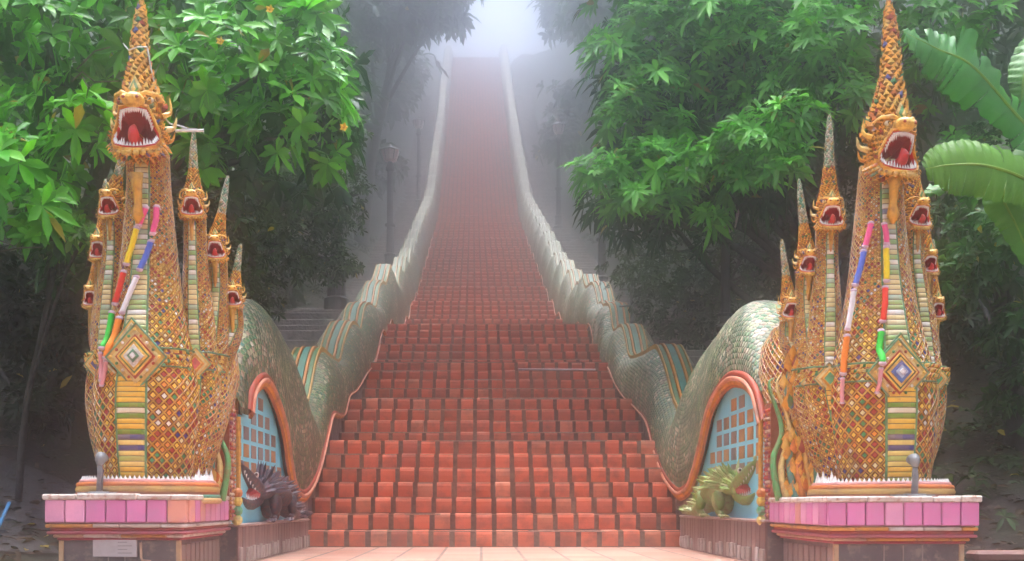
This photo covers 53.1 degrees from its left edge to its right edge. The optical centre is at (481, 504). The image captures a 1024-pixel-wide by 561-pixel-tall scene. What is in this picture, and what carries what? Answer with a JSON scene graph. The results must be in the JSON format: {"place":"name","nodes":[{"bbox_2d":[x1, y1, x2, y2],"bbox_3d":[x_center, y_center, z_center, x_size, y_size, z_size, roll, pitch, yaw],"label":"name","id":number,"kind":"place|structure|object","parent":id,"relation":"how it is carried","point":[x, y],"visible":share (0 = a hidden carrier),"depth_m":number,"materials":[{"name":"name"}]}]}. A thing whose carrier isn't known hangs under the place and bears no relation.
{"place":"outdoors","nodes":[
{"label":"outdoors","id":0,"kind":"place"},
{"bbox_2d":[0,456,75,552],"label":"stone path apron","id":1,"kind":"object","parent":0,"point":[33,489],"visible":0.54,"depth_m":7.70,"materials":[{"name":"grey stone"}]},
{"bbox_2d":[0,501,10,526],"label":"blue stick","id":2,"kind":"object","parent":1,"relation":"on","point":[7,506],"visible":1,"depth_m":6.80,"materials":[{"name":"blue plastic"}]},
{"bbox_2d":[274,95,437,462],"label":"side path","id":3,"kind":"structure","parent":0,"point":[300,327],"depth_m":30.10,"materials":[{"name":"grey concrete"}]},
{"bbox_2d":[324,154,348,309],"bbox_3d":[-2.434,-5.005,17.200,0.596,3.730,0.665,0,0,0],"label":"lamp post","id":4,"kind":"object","parent":3,"relation":"on","point":[335,299],"visible":0.12,"depth_m":17.06,"materials":[{"name":"grey metal"}]},
{"bbox_2d":[379,144,400,263],"bbox_3d":[-2.447,-7.853,27.500,0.580,3.630,0.646,0,0,0],"label":"lamp post","id":5,"kind":"object","parent":3,"relation":"on","point":[390,153],"visible":0.83,"depth_m":27.42,"materials":[{"name":"grey metal"}]},
{"bbox_2d":[412,117,424,210],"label":"lamp post","id":6,"kind":"object","parent":3,"relation":"on","point":[419,122],"visible":0.88,"depth_m":40.93,"materials":[{"name":"grey metal"}]},
{"bbox_2d":[417,0,566,65],"label":"sky","id":7,"kind":"structure","parent":0,"point":[507,22],"materials":[{"name":"white"}]},
{"bbox_2d":[256,547,740,560],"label":"plaza pavement","id":8,"kind":"structure","parent":0,"point":[494,554],"depth_m":7.72,"materials":[{"name":"beige tile"}]},
{"bbox_2d":[219,518,309,560],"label":"wall","id":9,"kind":"structure","parent":8,"relation":"on","point":[252,541],"depth_m":7.08,"materials":[{"name":"stone"}]},
{"bbox_2d":[241,460,312,522],"bbox_3d":[-1.557,-0.089,7.703,0.434,0.449,1.896,0,0,0],"label":"guardian creature","id":10,"kind":"object","parent":9,"relation":"on","point":[272,495],"visible":0.88,"depth_m":7.23,"materials":[{"name":"brown ceramic"}]},
{"bbox_2d":[679,515,782,560],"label":"wall","id":11,"kind":"structure","parent":8,"relation":"on","point":[746,539],"depth_m":7.12,"materials":[{"name":"stone"}]},
{"bbox_2d":[677,455,756,517],"bbox_3d":[1.784,-0.120,7.703,0.418,0.441,1.896,0,0,0],"label":"guardian creature","id":12,"kind":"object","parent":11,"relation":"on","point":[719,490],"visible":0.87,"depth_m":7.27,"materials":[{"name":"green ceramic"}]},
{"bbox_2d":[0,0,1023,560],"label":"terrain","id":13,"kind":"structure","parent":0,"point":[546,66],"depth_m":10.28,"materials":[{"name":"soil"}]},
{"bbox_2d":[0,9,75,132],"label":"forest tree","id":14,"kind":"object","parent":13,"relation":"on","point":[19,109],"visible":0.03,"depth_m":9.89,"materials":[{"name":"green plant"}]},
{"bbox_2d":[7,5,73,117],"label":"forest tree","id":15,"kind":"object","parent":13,"relation":"on","point":[69,33],"visible":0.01,"depth_m":12.82,"materials":[{"name":"green plant"}]},
{"bbox_2d":[0,245,89,444],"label":"dark shrub","id":16,"kind":"object","parent":13,"relation":"on","point":[20,316],"visible":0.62,"depth_m":8.23,"materials":[{"name":"green plant"}]},
{"bbox_2d":[8,199,95,501],"bbox_3d":[-3.048,-0.931,7.335,0.619,2.407,1.106,0,0,-25],"label":"tree","id":17,"kind":"object","parent":13,"relation":"on","point":[85,231],"visible":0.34,"depth_m":7.42,"materials":[{"name":"green plant"}]},
{"bbox_2d":[9,7,96,154],"bbox_3d":[-8.834,-10.547,19.863,6.119,10.814,5.539,0,0,-38],"label":"forest tree","id":18,"kind":"object","parent":13,"relation":"on","point":[17,120],"visible":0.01,"depth_m":19.87,"materials":[{"name":"green plant"}]},
{"bbox_2d":[42,493,231,560],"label":"pedestal","id":19,"kind":"object","parent":13,"relation":"on","point":[173,527],"visible":0.98,"depth_m":5.44,"materials":[{"name":"pink tile"}]},
{"bbox_2d":[78,452,116,492],"bbox_3d":[-2.056,-0.170,5.500,0.210,0.225,0.120,0,0,0],"label":"spotlight","id":20,"kind":"object","parent":19,"relation":"on","point":[101,458],"visible":0.89,"depth_m":5.49,"materials":[{"name":"grey metal"}]},
{"bbox_2d":[93,534,136,556],"bbox_3d":[-1.958,0.221,5.474,0.236,0.123,0.014,0,0,0],"label":"notice plate","id":21,"kind":"object","parent":19,"relation":"attached to","point":[114,548],"visible":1,"depth_m":5.47,"materials":[{"name":"metal"}]},
{"bbox_2d":[87,5,231,134],"bbox_3d":[-8.698,-13.805,29.704,6.894,10.490,7.546,0,0,-27],"label":"forest tree","id":22,"kind":"object","parent":13,"relation":"on","point":[103,20],"depth_m":28.86,"materials":[{"name":"green plant"}]},
{"bbox_2d":[77,144,275,367],"bbox_3d":[-3.114,-2.326,9.853,2.354,2.711,1.669,0,0,0],"label":"leaved tree","id":23,"kind":"object","parent":13,"relation":"on","point":[235,212],"visible":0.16,"depth_m":9.67,"materials":[{"name":"green plant"}]},
{"bbox_2d":[76,7,291,293],"bbox_3d":[-4.481,-6.156,14.822,3.469,7.100,3.149,0,0,0],"label":"forest tree","id":24,"kind":"object","parent":13,"relation":"on","point":[120,74],"visible":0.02,"depth_m":14.82,"materials":[{"name":"green plant"}]},
{"bbox_2d":[0,0,374,448],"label":"frangipani tree","id":25,"kind":"object","parent":13,"relation":"on","point":[270,70],"visible":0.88,"depth_m":7.62,"materials":[{"name":"green plant"}]},
{"bbox_2d":[0,156,378,411],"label":"ground cover","id":26,"kind":"object","parent":13,"relation":"on","point":[352,247],"visible":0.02,"depth_m":22.56,"materials":[{"name":"green plant"}]},
{"bbox_2d":[166,0,353,309],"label":"forest tree","id":27,"kind":"object","parent":13,"relation":"on","point":[294,295],"visible":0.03,"depth_m":19.91,"materials":[{"name":"green plant"}]},
{"bbox_2d":[75,0,452,524],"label":"naga balustrade","id":28,"kind":"object","parent":13,"relation":"on","point":[210,377],"visible":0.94,"depth_m":5.91,"materials":[{"name":"tile"}]},
{"bbox_2d":[98,205,148,381],"bbox_3d":[-1.985,-1.164,5.682,0.272,0.993,0.101,0,0,-20],"label":"ribbon garland","id":29,"kind":"object","parent":28,"relation":"hanging from","point":[122,276],"visible":0.99,"depth_m":5.68,"materials":[{"name":"fabric"}]},
{"bbox_2d":[99,204,159,386],"bbox_3d":[-1.942,-1.153,5.654,0.319,1.027,0.077,0,0,-24],"label":"ribbon garland","id":30,"kind":"object","parent":28,"relation":"hanging from","point":[128,296],"visible":1,"depth_m":5.65,"materials":[{"name":"fabric"}]},
{"bbox_2d":[123,43,186,127],"bbox_3d":[-1.820,-2.370,5.817,0.404,0.429,0.114,0,0,-43],"label":"cable","id":31,"kind":"object","parent":28,"relation":"attached to","point":[151,72],"visible":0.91,"depth_m":5.78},
{"bbox_2d":[175,128,203,132],"bbox_3d":[-1.697,-2.175,5.962,0.164,0.023,0.021,0,0,0],"label":"tube lamp","id":32,"kind":"object","parent":28,"relation":"on","point":[188,130],"visible":0.95,"depth_m":5.95,"materials":[{"name":"white plastic"}]},
{"bbox_2d":[227,0,357,263],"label":"forest tree","id":33,"kind":"object","parent":13,"relation":"on","point":[335,11],"visible":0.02,"depth_m":24.81,"materials":[{"name":"green plant"}]},
{"bbox_2d":[221,120,377,322],"bbox_3d":[-2.068,-2.791,11.784,2.019,3.234,2.513,0,0,-18],"label":"leaved tree","id":34,"kind":"object","parent":13,"relation":"on","point":[312,261],"visible":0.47,"depth_m":11.59,"materials":[{"name":"green plant"}]},
{"bbox_2d":[313,0,397,205],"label":"forest tree","id":35,"kind":"object","parent":13,"relation":"on","point":[356,17],"visible":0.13,"depth_m":29.57,"materials":[{"name":"green plant"}]},
{"bbox_2d":[287,17,435,218],"bbox_3d":[-4.435,-15.565,37.364,4.565,11.083,5.531,0,0,-33],"label":"forest tree","id":36,"kind":"object","parent":13,"relation":"on","point":[401,172],"visible":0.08,"depth_m":37.12,"materials":[{"name":"grey plant"}]},
{"bbox_2d":[362,50,448,152],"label":"forest tree","id":37,"kind":"object","parent":13,"relation":"on","point":[410,88],"visible":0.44,"depth_m":43.72,"materials":[{"name":"grey plant"}]},
{"bbox_2d":[354,0,483,246],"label":"overhanging tree","id":38,"kind":"object","parent":13,"relation":"on","point":[421,22],"visible":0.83,"depth_m":31.52,"materials":[{"name":"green plant"}]},
{"bbox_2d":[308,57,679,546],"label":"stairs","id":39,"kind":"structure","parent":13,"relation":"on","point":[459,429],"depth_m":11.74,"materials":[{"name":"tile"}]},
{"bbox_2d":[518,368,595,370],"bbox_3d":[1.031,-1.838,13.986,1.056,0.033,0.028,0,0,0],"label":"metal bar","id":40,"kind":"object","parent":39,"relation":"on","point":[524,369],"visible":1,"depth_m":13.98,"materials":[{"name":"grey metal"}]},
{"bbox_2d":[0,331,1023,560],"bbox_3d":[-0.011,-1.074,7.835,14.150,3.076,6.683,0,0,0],"label":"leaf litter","id":41,"kind":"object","parent":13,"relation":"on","point":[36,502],"visible":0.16,"depth_m":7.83,"materials":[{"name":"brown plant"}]},
{"bbox_2d":[540,3,600,129],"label":"forest tree","id":42,"kind":"object","parent":13,"relation":"on","point":[578,85],"visible":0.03,"depth_m":52.48,"materials":[{"name":"green plant"}]},
{"bbox_2d":[525,0,618,169],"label":"forest tree","id":43,"kind":"object","parent":13,"relation":"on","point":[574,114],"visible":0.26,"depth_m":42.44,"materials":[{"name":"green plant"}]},
{"bbox_2d":[552,0,643,190],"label":"forest tree","id":44,"kind":"object","parent":13,"relation":"on","point":[580,26],"visible":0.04,"depth_m":33.29,"materials":[{"name":"grey plant"}]},
{"bbox_2d":[626,0,695,252],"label":"forest tree","id":45,"kind":"object","parent":13,"relation":"on","point":[647,38],"depth_m":27.76,"materials":[{"name":"green plant"}]},
{"bbox_2d":[594,207,797,349],"bbox_3d":[2.921,-3.076,14.619,2.215,2.747,3.797,0,0,-43],"label":"creeping shrub","id":46,"kind":"object","parent":13,"relation":"on","point":[696,303],"visible":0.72,"depth_m":14.24,"materials":[{"name":"green plant"}]},
{"bbox_2d":[631,38,806,287],"bbox_3d":[5.488,-8.482,21.898,4.528,8.462,4.490,0,0,39],"label":"forest tree","id":47,"kind":"object","parent":13,"relation":"on","point":[686,262],"visible":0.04,"depth_m":22.13,"materials":[{"name":"green plant"}]},
{"bbox_2d":[499,0,955,524],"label":"naga balustrade","id":48,"kind":"object","parent":13,"relation":"on","point":[760,380],"visible":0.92,"depth_m":5.98,"materials":[{"name":"tile"}]},
{"bbox_2d":[839,221,874,403],"bbox_3d":[2.088,-1.065,5.692,0.198,1.020,0.040,0,0,0],"label":"ribbon garland","id":49,"kind":"object","parent":48,"relation":"hanging from","point":[849,318],"visible":1,"depth_m":5.68,"materials":[{"name":"fabric"}]},
{"bbox_2d":[874,222,889,393],"bbox_3d":[2.197,-1.084,5.612,0.067,0.972,0.230,0,0,28],"label":"ribbon garland","id":50,"kind":"object","parent":48,"relation":"hanging from","point":[883,316],"visible":1,"depth_m":5.64,"materials":[{"name":"fabric"}]},
{"bbox_2d":[681,0,881,285],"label":"forest tree","id":51,"kind":"object","parent":13,"relation":"on","point":[785,4],"visible":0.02,"depth_m":17.39,"materials":[{"name":"green plant"}]},
{"bbox_2d":[558,0,1022,311],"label":"evergreen tree","id":52,"kind":"object","parent":13,"relation":"on","point":[750,165],"visible":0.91,"depth_m":10.95,"materials":[{"name":"green plant"}]},
{"bbox_2d":[779,0,915,165],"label":"forest tree","id":53,"kind":"object","parent":13,"relation":"on","point":[834,2],"visible":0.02,"depth_m":26.89,"materials":[{"name":"green plant"}]},
{"bbox_2d":[768,495,981,560],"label":"pedestal","id":54,"kind":"object","parent":13,"relation":"on","point":[880,528],"visible":1,"depth_m":5.28,"materials":[{"name":"pink tile"}]},
{"bbox_2d":[890,453,934,495],"bbox_3d":[2.280,-0.157,5.400,0.210,0.225,0.120,0,0,0],"label":"spotlight","id":55,"kind":"object","parent":54,"relation":"on","point":[913,460],"visible":1,"depth_m":5.39,"materials":[{"name":"grey metal"}]},
{"bbox_2d":[745,93,1023,429],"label":"dark shrub","id":56,"kind":"object","parent":13,"relation":"on","point":[961,329],"visible":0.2,"depth_m":11.11,"materials":[{"name":"green plant"}]},
{"bbox_2d":[828,0,1022,184],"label":"forest tree","id":57,"kind":"object","parent":13,"relation":"on","point":[1003,46],"visible":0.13,"depth_m":19.45,"materials":[{"name":"green plant"}]},
{"bbox_2d":[901,25,1023,265],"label":"banana plant","id":58,"kind":"object","parent":13,"relation":"on","point":[994,177],"visible":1,"depth_m":6.78,"materials":[{"name":"green plant"}]},
{"bbox_2d":[930,186,1023,450],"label":"broadleaf shrub","id":59,"kind":"object","parent":13,"relation":"on","point":[980,270],"visible":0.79,"depth_m":8.55,"materials":[{"name":"green plant"}]},
{"bbox_2d":[956,0,1023,70],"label":"forest tree","id":60,"kind":"object","parent":13,"relation":"on","point":[1018,33],"visible":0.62,"depth_m":15.03,"materials":[{"name":"green plant"}]},
{"bbox_2d":[966,550,1023,560],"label":"brick kerb","id":61,"kind":"structure","parent":13,"relation":"on","point":[994,555],"depth_m":6.00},
{"bbox_2d":[1017,0,1023,27],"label":"canopy tree","id":62,"kind":"object","parent":13,"relation":"on","point":[1020,3],"visible":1,"depth_m":13.01,"materials":[{"name":"green plant"}]},
{"bbox_2d":[515,95,809,462],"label":"side path","id":63,"kind":"structure","parent":0,"point":[571,242],"depth_m":40.10,"materials":[{"name":"grey concrete"}]},
{"bbox_2d":[551,121,565,227],"bbox_3d":[2.718,-11.470,36.000,0.514,4.030,0.570,0,0,0],"label":"lamp post","id":64,"kind":"object","parent":63,"relation":"on","point":[557,127],"visible":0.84,"depth_m":35.93,"materials":[{"name":"grey metal"}]},
{"bbox_2d":[590,138,608,281],"bbox_3d":[2.655,-6.181,22.500,0.514,3.730,0.570,0,0,0],"label":"lamp post","id":65,"kind":"object","parent":63,"relation":"on","point":[602,276],"visible":0.24,"depth_m":22.42,"materials":[{"name":"grey metal"}]},
{"bbox_2d":[619,287,648,329],"bbox_3d":[2.268,-2.759,15.208,0.431,0.920,0.078,0,0,6],"label":"metal railing","id":66,"kind":"object","parent":63,"relation":"on","point":[632,316],"visible":0.37,"depth_m":15.18,"materials":[{"name":"grey metal"}]},
{"bbox_2d":[711,203,738,333],"bbox_3d":[2.767,-2.445,11.600,0.383,2.210,0.418,0,0,0],"label":"lamp post","id":67,"kind":"object","parent":63,"relation":"on","point":[725,314],"visible":0.38,"depth_m":11.55,"materials":[{"name":"black metal"}]}
]}

